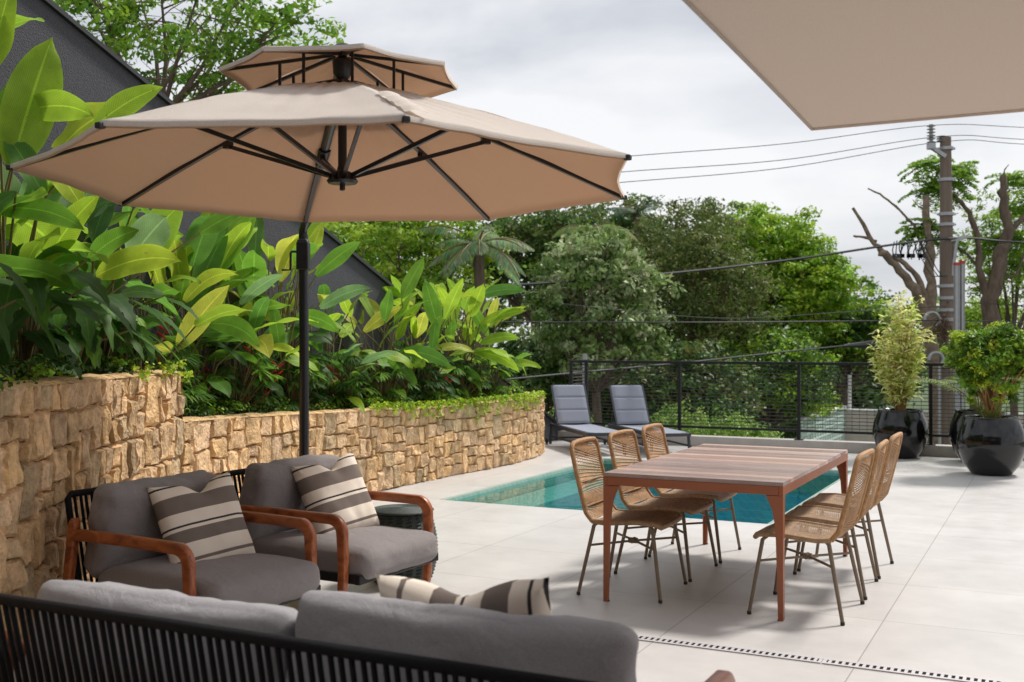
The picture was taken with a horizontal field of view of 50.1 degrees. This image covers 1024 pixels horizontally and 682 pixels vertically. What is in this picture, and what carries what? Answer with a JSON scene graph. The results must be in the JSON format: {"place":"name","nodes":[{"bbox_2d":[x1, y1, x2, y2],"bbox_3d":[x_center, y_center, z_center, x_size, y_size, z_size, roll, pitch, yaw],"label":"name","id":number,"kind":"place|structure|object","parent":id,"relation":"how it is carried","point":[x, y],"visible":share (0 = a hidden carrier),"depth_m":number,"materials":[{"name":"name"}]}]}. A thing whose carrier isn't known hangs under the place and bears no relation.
{"place":"outdoors","nodes":[
{"label":"outdoors","id":0,"kind":"place"},
{"bbox_2d":[0,364,132,381],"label":"soil","id":1,"kind":"structure","parent":0,"point":[95,372],"depth_m":7.30,"materials":[{"name":"brown soil"}]},
{"bbox_2d":[0,14,49,252],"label":"broadleaf plant","id":2,"kind":"object","parent":1,"relation":"on","point":[21,234],"visible":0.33,"depth_m":6.90,"materials":[{"name":"green plant"}]},
{"bbox_2d":[0,263,57,357],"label":"philodendron","id":3,"kind":"object","parent":1,"relation":"on","point":[28,305],"visible":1,"depth_m":5.51,"materials":[{"name":"green plant"}]},
{"bbox_2d":[0,254,74,289],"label":"broadleaf plant","id":4,"kind":"object","parent":1,"relation":"on","point":[51,273],"visible":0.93,"depth_m":6.07,"materials":[{"name":"green plant"}]},
{"bbox_2d":[5,102,104,350],"bbox_3d":[-3.768,-0.715,7.529,1.715,2.032,1.908,0,0,0],"label":"broadleaf plant","id":5,"kind":"object","parent":1,"relation":"on","point":[74,129],"visible":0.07,"depth_m":7.83,"materials":[{"name":"green plant"}]},
{"bbox_2d":[0,198,111,376],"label":"broadleaf plant","id":6,"kind":"object","parent":1,"relation":"on","point":[30,249],"visible":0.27,"depth_m":6.53,"materials":[{"name":"green plant"}]},
{"bbox_2d":[0,270,133,379],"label":"philodendron","id":7,"kind":"object","parent":1,"relation":"on","point":[43,297],"visible":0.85,"depth_m":6.20,"materials":[{"name":"green plant"}]},
{"bbox_2d":[0,353,139,390],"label":"ground cover","id":8,"kind":"object","parent":1,"relation":"on","point":[121,366],"visible":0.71,"depth_m":6.22,"materials":[{"name":"green plant"}]},
{"bbox_2d":[0,165,148,361],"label":"broadleaf plant","id":9,"kind":"object","parent":1,"relation":"on","point":[16,184],"visible":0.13,"depth_m":7.60,"materials":[{"name":"green plant"}]},
{"bbox_2d":[0,0,162,376],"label":"broadleaf plant","id":10,"kind":"object","parent":1,"relation":"on","point":[36,101],"visible":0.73,"depth_m":6.52,"materials":[{"name":"green plant"}]},
{"bbox_2d":[52,279,182,375],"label":"philodendron","id":11,"kind":"object","parent":1,"relation":"on","point":[86,335],"visible":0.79,"depth_m":6.89,"materials":[{"name":"green plant"}]},
{"bbox_2d":[71,298,199,370],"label":"philodendron","id":12,"kind":"object","parent":1,"relation":"on","point":[105,346],"visible":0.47,"depth_m":7.73,"materials":[{"name":"green plant"}]},
{"bbox_2d":[59,197,237,366],"bbox_3d":[-2.578,-0.548,7.648,1.052,1.664,1.324,0,0,0],"label":"broadleaf plant","id":13,"kind":"object","parent":1,"relation":"on","point":[144,250],"visible":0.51,"depth_m":7.54,"materials":[{"name":"green plant"}]},
{"bbox_2d":[183,391,517,416],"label":"soil","id":14,"kind":"structure","parent":0,"point":[235,412],"depth_m":9.68,"materials":[{"name":"brown soil"}]},
{"bbox_2d":[32,206,252,396],"bbox_3d":[-2.933,-0.215,8.582,1.799,1.779,1.726,0,0,28],"label":"broadleaf plant","id":15,"kind":"object","parent":14,"relation":"on","point":[201,282],"visible":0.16,"depth_m":8.53,"materials":[{"name":"green plant"}]},
{"bbox_2d":[112,342,219,411],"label":"cutleaf plant","id":16,"kind":"object","parent":14,"relation":"on","point":[189,393],"visible":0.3,"depth_m":8.69,"materials":[{"name":"green plant"}]},
{"bbox_2d":[136,216,283,407],"bbox_3d":[-2.586,-0.264,9.209,1.414,1.760,0.772,0,0,13],"label":"broadleaf plant","id":17,"kind":"object","parent":14,"relation":"on","point":[206,300],"visible":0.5,"depth_m":9.10,"materials":[{"name":"green plant"}]},
{"bbox_2d":[119,207,318,407],"bbox_3d":[-2.778,-0.276,9.519,1.728,1.952,1.683,0,0,42],"label":"broadleaf plant","id":18,"kind":"object","parent":14,"relation":"on","point":[192,253],"visible":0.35,"depth_m":9.21,"materials":[{"name":"green plant"}]},
{"bbox_2d":[195,347,284,411],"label":"cutleaf plant","id":19,"kind":"object","parent":14,"relation":"on","point":[239,395],"visible":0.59,"depth_m":9.57,"materials":[{"name":"green plant"}]},
{"bbox_2d":[168,250,319,408],"bbox_3d":[-2.516,-0.061,9.857,1.528,1.568,1.563,0,0,0],"label":"broadleaf plant","id":20,"kind":"object","parent":14,"relation":"on","point":[260,308],"visible":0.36,"depth_m":9.70,"materials":[{"name":"green plant"}]},
{"bbox_2d":[228,222,367,406],"bbox_3d":[-2.232,-0.284,10.618,1.389,2.062,1.572,0,0,22],"label":"broadleaf plant","id":21,"kind":"object","parent":14,"relation":"on","point":[317,339],"visible":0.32,"depth_m":10.52,"materials":[{"name":"green plant"}]},
{"bbox_2d":[256,350,339,410],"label":"cutleaf plant","id":22,"kind":"object","parent":14,"relation":"on","point":[294,403],"visible":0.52,"depth_m":10.34,"materials":[{"name":"green plant"}]},
{"bbox_2d":[241,218,369,400],"bbox_3d":[-1.938,-0.322,10.286,1.233,1.963,0.814,0,0,0],"label":"broadleaf plant","id":23,"kind":"object","parent":14,"relation":"on","point":[336,257],"visible":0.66,"depth_m":10.36,"materials":[{"name":"green plant"}]},
{"bbox_2d":[264,283,412,413],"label":"broadleaf plant","id":24,"kind":"object","parent":14,"relation":"on","point":[324,291],"visible":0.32,"depth_m":11.16,"materials":[{"name":"green plant"}]},
{"bbox_2d":[310,351,378,406],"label":"cutleaf plant","id":25,"kind":"object","parent":14,"relation":"on","point":[349,359],"visible":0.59,"depth_m":11.02,"materials":[{"name":"green plant"}]},
{"bbox_2d":[184,385,526,416],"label":"ground cover","id":26,"kind":"object","parent":14,"relation":"on","point":[316,404],"visible":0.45,"depth_m":10.40,"materials":[{"name":"green plant"}]},
{"bbox_2d":[344,356,422,405],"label":"cutleaf plant","id":27,"kind":"object","parent":14,"relation":"on","point":[381,379],"visible":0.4,"depth_m":11.80,"materials":[{"name":"green plant"}]},
{"bbox_2d":[336,289,441,399],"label":"broadleaf plant","id":28,"kind":"object","parent":14,"relation":"on","point":[386,304],"visible":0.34,"depth_m":11.98,"materials":[{"name":"green plant"}]},
{"bbox_2d":[339,258,451,399],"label":"broadleaf plant","id":29,"kind":"object","parent":14,"relation":"on","point":[433,311],"visible":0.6,"depth_m":12.19,"materials":[{"name":"green plant"}]},
{"bbox_2d":[390,357,455,402],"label":"cutleaf plant","id":30,"kind":"object","parent":14,"relation":"on","point":[433,386],"visible":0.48,"depth_m":12.46,"materials":[{"name":"green plant"}]},
{"bbox_2d":[378,274,475,401],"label":"broadleaf plant","id":31,"kind":"object","parent":14,"relation":"on","point":[418,325],"visible":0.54,"depth_m":12.59,"materials":[{"name":"green plant"}]},
{"bbox_2d":[429,354,493,399],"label":"cutleaf plant","id":32,"kind":"object","parent":14,"relation":"on","point":[460,372],"visible":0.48,"depth_m":13.22,"materials":[{"name":"green plant"}]},
{"bbox_2d":[415,279,523,401],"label":"broadleaf plant","id":33,"kind":"object","parent":14,"relation":"on","point":[473,302],"visible":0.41,"depth_m":13.25,"materials":[{"name":"green plant"}]},
{"bbox_2d":[428,278,526,388],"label":"broadleaf plant","id":34,"kind":"object","parent":14,"relation":"on","point":[480,321],"visible":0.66,"depth_m":13.50,"materials":[{"name":"green plant"}]},
{"bbox_2d":[429,282,540,391],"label":"broadleaf plant","id":35,"kind":"object","parent":14,"relation":"on","point":[494,305],"visible":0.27,"depth_m":13.94,"materials":[{"name":"green plant"}]},
{"bbox_2d":[461,354,521,397],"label":"cutleaf plant","id":36,"kind":"object","parent":14,"relation":"on","point":[502,377],"visible":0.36,"depth_m":13.83,"materials":[{"name":"green plant"}]},
{"bbox_2d":[13,440,1023,681],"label":"terrace floor","id":37,"kind":"structure","parent":0,"point":[945,593],"depth_m":7.05,"materials":[{"name":"tile"}]},
{"bbox_2d":[0,370,185,639],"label":"stone wall","id":38,"kind":"structure","parent":37,"relation":"on","point":[61,436],"depth_m":5.85,"materials":[{"name":"stone"}]},
{"bbox_2d":[131,359,193,382],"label":"creeper","id":39,"kind":"object","parent":38,"relation":"attached to","point":[164,368],"visible":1,"depth_m":7.54,"materials":[{"name":"green plant"}]},
{"bbox_2d":[63,470,320,605],"bbox_3d":[-1.589,1.113,5.532,1.045,0.830,0.868,0,0,31],"label":"armchair","id":40,"kind":"object","parent":37,"relation":"on","point":[124,541],"visible":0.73,"depth_m":5.38,"materials":[{"name":"grey fabric"}]},
{"bbox_2d":[146,471,255,563],"bbox_3d":[-1.586,0.941,5.630,0.181,0.500,0.500,-31,-16,38],"label":"throw pillow","id":41,"kind":"object","parent":40,"relation":"on","point":[207,522],"visible":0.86,"depth_m":5.55,"materials":[{"name":"fabric"}]},
{"bbox_2d":[6,43,631,456],"bbox_3d":[-0.910,-0.038,6.226,3.158,3.119,3.849,0,0,0],"label":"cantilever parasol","id":42,"kind":"object","parent":37,"relation":"on","point":[304,137],"visible":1,"depth_m":6.17,"materials":[{"name":"fabric"}]},
{"bbox_2d":[221,454,437,591],"bbox_3d":[-1.040,1.109,6.369,1.046,0.841,0.868,0,0,29],"label":"armchair","id":43,"kind":"object","parent":37,"relation":"on","point":[358,556],"visible":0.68,"depth_m":6.18,"materials":[{"name":"grey fabric"}]},
{"bbox_2d":[291,451,378,533],"bbox_3d":[-1.037,0.927,6.476,0.184,0.500,0.500,-30,-12,35],"label":"throw pillow","id":44,"kind":"object","parent":43,"relation":"on","point":[339,488],"visible":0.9,"depth_m":6.39,"materials":[{"name":"fabric"}]},
{"bbox_2d":[179,392,544,497],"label":"stone wall","id":45,"kind":"structure","parent":37,"relation":"on","point":[387,447],"depth_m":11.21,"materials":[{"name":"stone"}]},
{"bbox_2d":[369,390,545,421],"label":"creeper","id":46,"kind":"object","parent":45,"relation":"attached to","point":[410,406],"visible":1,"depth_m":12.54,"materials":[{"name":"green plant"}]},
{"bbox_2d":[0,580,735,681],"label":"sofa","id":47,"kind":"object","parent":37,"relation":"on","point":[86,631],"visible":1,"depth_m":2.93,"materials":[{"name":"grey fabric"}]},
{"bbox_2d":[374,573,551,614],"bbox_3d":[-0.093,0.878,3.028,0.530,0.530,0.181,-4,18,24],"label":"throw pillow","id":48,"kind":"object","parent":47,"relation":"on","point":[524,597],"visible":0.25,"depth_m":2.91,"materials":[{"name":"fabric"}]},
{"bbox_2d":[374,504,437,583],"bbox_3d":[-0.700,1.292,6.999,0.460,0.470,0.460,0,0,0],"label":"wicker stool","id":49,"kind":"object","parent":37,"relation":"on","point":[407,516],"visible":0.42,"depth_m":6.84,"materials":[{"name":"wicker"}]},
{"bbox_2d":[545,385,625,455],"bbox_3d":[1.042,1.098,15.591,0.664,0.884,1.905,0,0,-13],"label":"sun lounger","id":50,"kind":"object","parent":37,"relation":"on","point":[571,409],"visible":0.91,"depth_m":16.20,"materials":[{"name":"grey fabric"}]},
{"bbox_2d":[570,436,687,603],"bbox_3d":[0.710,1.067,6.755,0.612,0.920,0.569,0,0,24],"label":"dining chair","id":51,"kind":"object","parent":37,"relation":"on","point":[660,519],"visible":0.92,"depth_m":6.78,"materials":[{"name":"wicker"}]},
{"bbox_2d":[603,385,691,455],"bbox_3d":[1.902,1.098,15.491,0.664,0.884,1.905,0,0,-13],"label":"sun lounger","id":52,"kind":"object","parent":37,"relation":"on","point":[630,407],"visible":0.88,"depth_m":16.11,"materials":[{"name":"fabric"}]},
{"bbox_2d":[608,429,717,581],"bbox_3d":[0.999,1.068,7.334,0.613,0.920,0.569,0,0,28],"label":"dining chair","id":53,"kind":"object","parent":37,"relation":"on","point":[690,505],"visible":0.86,"depth_m":7.38,"materials":[{"name":"wicker"}]},
{"bbox_2d":[641,423,740,563],"bbox_3d":[1.286,1.068,7.910,0.612,0.920,0.569,0,0,26],"label":"dining chair","id":54,"kind":"object","parent":37,"relation":"on","point":[649,429],"visible":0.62,"depth_m":7.90,"materials":[{"name":"wicker"}]},
{"bbox_2d":[603,444,847,620],"bbox_3d":[1.462,1.153,7.114,1.050,0.760,2.050,0,0,26],"label":"dining table","id":55,"kind":"object","parent":37,"relation":"on","point":[774,475],"visible":0.97,"depth_m":6.43,"materials":[{"name":"wood"}]},
{"bbox_2d":[641,487,813,523],"bbox_3d":[1.675,2.358,11.761,3.300,1.048,4.350,0,0,27],"label":"pool basin","id":56,"kind":"object","parent":37,"relation":"in","point":[752,508],"depth_m":13.45,"materials":[{"name":"teal liquid"}]},
{"bbox_2d":[442,459,851,523],"bbox_3d":[1.675,2.160,11.761,3.202,1.244,4.252,0,0,27],"label":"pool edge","id":57,"kind":"object","parent":56,"relation":"on","point":[552,492],"visible":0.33,"depth_m":12.17,"materials":[{"name":"liquid"}]},
{"bbox_2d":[638,635,823,662],"bbox_3d":[0.784,1.522,5.563,1.547,0.004,0.085,0,0,27],"label":"drain cover","id":58,"kind":"object","parent":37,"relation":"on","point":[733,649],"visible":0.63,"depth_m":5.41,"materials":[{"name":"metal"}]},
{"bbox_2d":[747,448,874,625],"bbox_3d":[1.714,1.067,6.225,0.612,0.920,0.569,0,0,29],"label":"dining chair","id":59,"kind":"object","parent":37,"relation":"on","point":[848,519],"visible":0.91,"depth_m":6.12,"materials":[{"name":"wicker"}]},
{"bbox_2d":[785,439,888,599],"bbox_3d":[2.003,1.067,6.805,0.612,0.920,0.569,0,0,25],"label":"dining chair","id":60,"kind":"object","parent":37,"relation":"on","point":[802,512],"visible":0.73,"depth_m":6.69,"materials":[{"name":"wicker"}]},
{"bbox_2d":[797,432,902,578],"bbox_3d":[2.290,1.068,7.380,0.612,0.920,0.569,0,0,27],"label":"dining chair","id":61,"kind":"object","parent":37,"relation":"on","point":[830,499],"visible":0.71,"depth_m":7.26,"materials":[{"name":"wicker"}]},
{"bbox_2d":[872,408,928,458],"bbox_3d":[5.120,1.218,14.449,0.708,0.635,0.708,0,0,0],"label":"planter pot","id":62,"kind":"object","parent":37,"relation":"on","point":[911,424],"visible":0.88,"depth_m":14.18,"materials":[{"name":"black ceramic"}]},
{"bbox_2d":[866,287,935,410],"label":"variegated shrub","id":63,"kind":"object","parent":62,"relation":"in","point":[902,365],"visible":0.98,"depth_m":14.35,"materials":[{"name":"green plant"}]},
{"bbox_2d":[822,658,1010,681],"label":"drain cover","id":64,"kind":"object","parent":37,"relation":"on","point":[923,673],"visible":1,"depth_m":5.04,"materials":[{"name":"metal"}]},
{"bbox_2d":[949,409,1004,459],"bbox_3d":[5.950,1.207,13.949,0.730,0.655,0.730,0,0,0],"label":"planter pot","id":65,"kind":"object","parent":37,"relation":"on","point":[957,420],"visible":0.31,"depth_m":13.89,"materials":[{"name":"black ceramic"}]},
{"bbox_2d":[895,376,1023,410],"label":"potted palm","id":66,"kind":"object","parent":65,"relation":"in","point":[935,381],"visible":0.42,"depth_m":13.89,"materials":[{"name":"green plant"}]},
{"bbox_2d":[957,415,1023,475],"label":"planter pot","id":67,"kind":"object","parent":37,"relation":"on","point":[990,446],"visible":0.94,"depth_m":12.35,"materials":[{"name":"black ceramic"}]},
{"bbox_2d":[939,320,1023,417],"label":"dense shrub","id":68,"kind":"object","parent":67,"relation":"on","point":[1003,355],"visible":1,"depth_m":12.45,"materials":[{"name":"green plant"}]},
{"bbox_3d":[0.785,-1.132,-1.787,17.400,5.300,2.000,0,0,26],"label":"house","id":69,"kind":"object","parent":37,"relation":"on","visible":0},
{"bbox_2d":[682,0,1023,130],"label":"awning","id":70,"kind":"object","parent":69,"relation":"attached to","point":[812,65],"visible":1,"depth_m":3.63,"materials":[{"name":"fabric"}]},
{"bbox_2d":[53,0,1023,348],"label":"sky","id":71,"kind":"structure","parent":0,"point":[632,77],"materials":[{"name":"white"}]},
{"bbox_2d":[650,397,708,430],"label":"bush","id":72,"kind":"object","parent":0,"point":[691,419],"visible":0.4,"depth_m":18.43,"materials":[{"name":"green plant"}]},
{"bbox_2d":[524,349,1022,437],"bbox_3d":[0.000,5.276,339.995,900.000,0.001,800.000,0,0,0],"label":"ground","id":73,"kind":"structure","parent":0,"point":[925,398],"depth_m":89.35,"materials":[{"name":"green plant"}]},
{"bbox_2d":[52,0,346,103],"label":"tree","id":74,"kind":"object","parent":73,"relation":"on","point":[119,16],"visible":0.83,"depth_m":15.20,"materials":[{"name":"green plant"}]},
{"bbox_2d":[0,0,560,441],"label":"boundary wall","id":75,"kind":"structure","parent":73,"relation":"on","point":[94,69],"depth_m":9.23,"materials":[{"name":"grey"}]},
{"bbox_2d":[324,220,526,309],"bbox_3d":[-2.409,1.002,21.854,5.007,8.094,4.044,0,0,26],"label":"tree","id":76,"kind":"object","parent":73,"relation":"on","point":[419,243],"visible":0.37,"depth_m":21.28,"materials":[{"name":"green plant"}]},
{"bbox_2d":[417,225,534,347],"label":"palm tree","id":77,"kind":"object","parent":73,"relation":"on","point":[478,249],"visible":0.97,"depth_m":20.50,"materials":[{"name":"green plant"}]},
{"bbox_2d":[453,202,629,370],"bbox_3d":[0.887,0.110,33.049,6.158,9.899,4.868,0,0,0],"label":"tree","id":78,"kind":"object","parent":73,"relation":"on","point":[535,233],"visible":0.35,"depth_m":32.06,"materials":[{"name":"green plant"}]},
{"bbox_2d":[502,325,638,422],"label":"tree","id":79,"kind":"object","parent":73,"relation":"on","point":[538,384],"visible":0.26,"depth_m":25.36,"materials":[{"name":"green plant"}]},
{"bbox_2d":[551,222,637,396],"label":"palm tree","id":80,"kind":"object","parent":73,"relation":"on","point":[599,227],"visible":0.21,"depth_m":27.76,"materials":[{"name":"green plant"}]},
{"bbox_2d":[521,223,686,425],"bbox_3d":[2.049,1.207,24.062,3.704,7.688,3.583,0,0,0],"label":"tree","id":81,"kind":"object","parent":73,"relation":"on","point":[605,256],"visible":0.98,"depth_m":23.40,"materials":[{"name":"green plant"}]},
{"bbox_2d":[527,192,704,429],"bbox_3d":[3.244,0.066,36.157,6.427,9.992,4.834,0,0,0],"label":"tree","id":82,"kind":"object","parent":73,"relation":"on","point":[624,221],"visible":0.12,"depth_m":35.07,"materials":[{"name":"green plant"}]},
{"bbox_2d":[603,200,662,241],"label":"palm tree","id":83,"kind":"object","parent":73,"relation":"on","point":[633,212],"visible":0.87,"depth_m":33.91,"materials":[{"name":"green plant"}]},
{"bbox_2d":[580,338,779,435],"bbox_3d":[3.532,2.475,26.093,5.354,5.168,4.049,0,0,0],"label":"tree","id":84,"kind":"object","parent":73,"relation":"on","point":[696,352],"visible":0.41,"depth_m":25.27,"materials":[{"name":"green plant"}]},
{"bbox_2d":[444,255,927,438],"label":"woodland","id":85,"kind":"object","parent":73,"relation":"on","point":[787,435],"visible":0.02,"depth_m":45.89,"materials":[{"name":"green plant"}]},
{"bbox_2d":[596,195,788,371],"bbox_3d":[5.039,0.451,31.069,5.621,9.224,5.272,0,0,0],"label":"tree","id":86,"kind":"object","parent":73,"relation":"on","point":[703,252],"visible":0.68,"depth_m":30.08,"materials":[{"name":"green plant"}]},
{"bbox_2d":[688,407,762,436],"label":"bush","id":87,"kind":"object","parent":73,"relation":"on","point":[720,421],"visible":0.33,"depth_m":17.47,"materials":[{"name":"green plant"}]},
{"bbox_2d":[723,414,783,437],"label":"bush","id":88,"kind":"object","parent":73,"relation":"on","point":[745,433],"visible":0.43,"depth_m":17.16,"materials":[{"name":"green plant"}]},
{"bbox_2d":[666,200,879,433],"bbox_3d":[8.761,0.162,38.034,7.623,9.821,6.071,0,0,0],"label":"tree","id":89,"kind":"object","parent":73,"relation":"on","point":[809,285],"visible":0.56,"depth_m":36.48,"materials":[{"name":"green plant"}]},
{"bbox_2d":[702,322,843,436],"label":"tree","id":90,"kind":"object","parent":73,"relation":"on","point":[779,339],"visible":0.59,"depth_m":29.23,"materials":[{"name":"green plant"}]},
{"bbox_2d":[558,430,1023,459],"bbox_3d":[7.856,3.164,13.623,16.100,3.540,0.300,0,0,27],"label":"kerb","id":91,"kind":"structure","parent":73,"relation":"on","point":[939,450],"depth_m":15.46,"materials":[{"name":"stone"}]},
{"bbox_2d":[569,360,1023,445],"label":"railing","id":92,"kind":"object","parent":91,"relation":"on","point":[798,430],"visible":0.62,"depth_m":15.67,"materials":[{"name":"black metal"}]},
{"bbox_2d":[796,406,846,440],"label":"block wall","id":93,"kind":"structure","parent":73,"relation":"on","point":[823,436],"depth_m":31.71,"materials":[{"name":"white paint"}]},
{"bbox_2d":[811,283,916,408],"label":"tree","id":94,"kind":"object","parent":73,"relation":"on","point":[862,331],"visible":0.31,"depth_m":38.91,"materials":[{"name":"green plant"}]},
{"bbox_2d":[818,366,927,408],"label":"tree","id":95,"kind":"object","parent":73,"relation":"on","point":[880,385],"visible":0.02,"depth_m":48.60,"materials":[{"name":"green plant"}]},
{"bbox_2d":[852,154,979,443],"bbox_3d":[10.304,0.117,27.953,3.565,9.684,1.819,0,0,0],"label":"pruned tree","id":96,"kind":"object","parent":73,"relation":"on","point":[922,231],"visible":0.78,"depth_m":27.48,"materials":[{"name":"brown plant"}]},
{"bbox_2d":[892,124,966,444],"bbox_3d":[9.828,-0.090,25.822,1.818,10.074,0.479,0,0,-18],"label":"utility pole","id":97,"kind":"object","parent":73,"relation":"on","point":[948,249],"visible":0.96,"depth_m":25.86,"materials":[{"name":"grey concrete"}]},
{"bbox_2d":[447,237,1023,288],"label":"power cable","id":98,"kind":"object","parent":97,"relation":"attached to","point":[776,261],"visible":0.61,"depth_m":25.07,"materials":[{"name":"grey plastic"}]},
{"bbox_2d":[500,320,1023,322],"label":"power cable","id":99,"kind":"object","parent":97,"relation":"attached to","point":[725,321],"visible":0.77,"depth_m":22.07,"materials":[{"name":"grey plastic"}]},
{"bbox_2d":[843,334,940,348],"bbox_3d":[8.887,-0.011,25.614,2.904,0.381,0.318,0,0,-20],"label":"power cable","id":100,"kind":"object","parent":97,"relation":"attached to","point":[864,344],"visible":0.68,"depth_m":25.32,"materials":[{"name":"grey plastic"}]},
{"bbox_2d":[507,345,848,379],"bbox_3d":[3.508,0.406,22.065,10.180,0.655,0.240,0,0,-36],"label":"power cable","id":101,"kind":"object","parent":100,"relation":"attached to","point":[672,364],"visible":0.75,"depth_m":22.27,"materials":[{"name":"grey plastic"}]},
{"bbox_2d":[844,409,1022,443],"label":"garden wall","id":102,"kind":"structure","parent":73,"relation":"on","point":[860,437],"depth_m":34.26,"materials":[{"name":"white paint"}]},
{"bbox_2d":[883,292,1023,408],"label":"tree","id":103,"kind":"object","parent":73,"relation":"on","point":[973,312],"visible":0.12,"depth_m":33.66,"materials":[{"name":"green plant"}]},
{"bbox_2d":[953,262,959,412],"bbox_3d":[8.928,1.682,21.993,0.101,6.522,0.120,0,0,0],"label":"steel post","id":104,"kind":"object","parent":73,"relation":"on","point":[956,265],"visible":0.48,"depth_m":21.95,"materials":[{"name":"grey metal"}]},
{"bbox_2d":[959,261,964,408],"bbox_3d":[9.041,1.666,21.993,0.076,6.554,0.120,0,0,0],"label":"steel post","id":105,"kind":"object","parent":73,"relation":"on","point":[962,295],"visible":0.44,"depth_m":21.95,"materials":[{"name":"grey metal"}]},
{"bbox_2d":[952,164,1023,409],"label":"pruned tree","id":106,"kind":"object","parent":73,"relation":"on","point":[991,290],"visible":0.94,"depth_m":27.45,"materials":[{"name":"brown plant"}]},
{"bbox_2d":[956,170,1023,416],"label":"tree","id":107,"kind":"object","parent":73,"relation":"on","point":[1018,280],"visible":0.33,"depth_m":30.05,"materials":[{"name":"green plant"}]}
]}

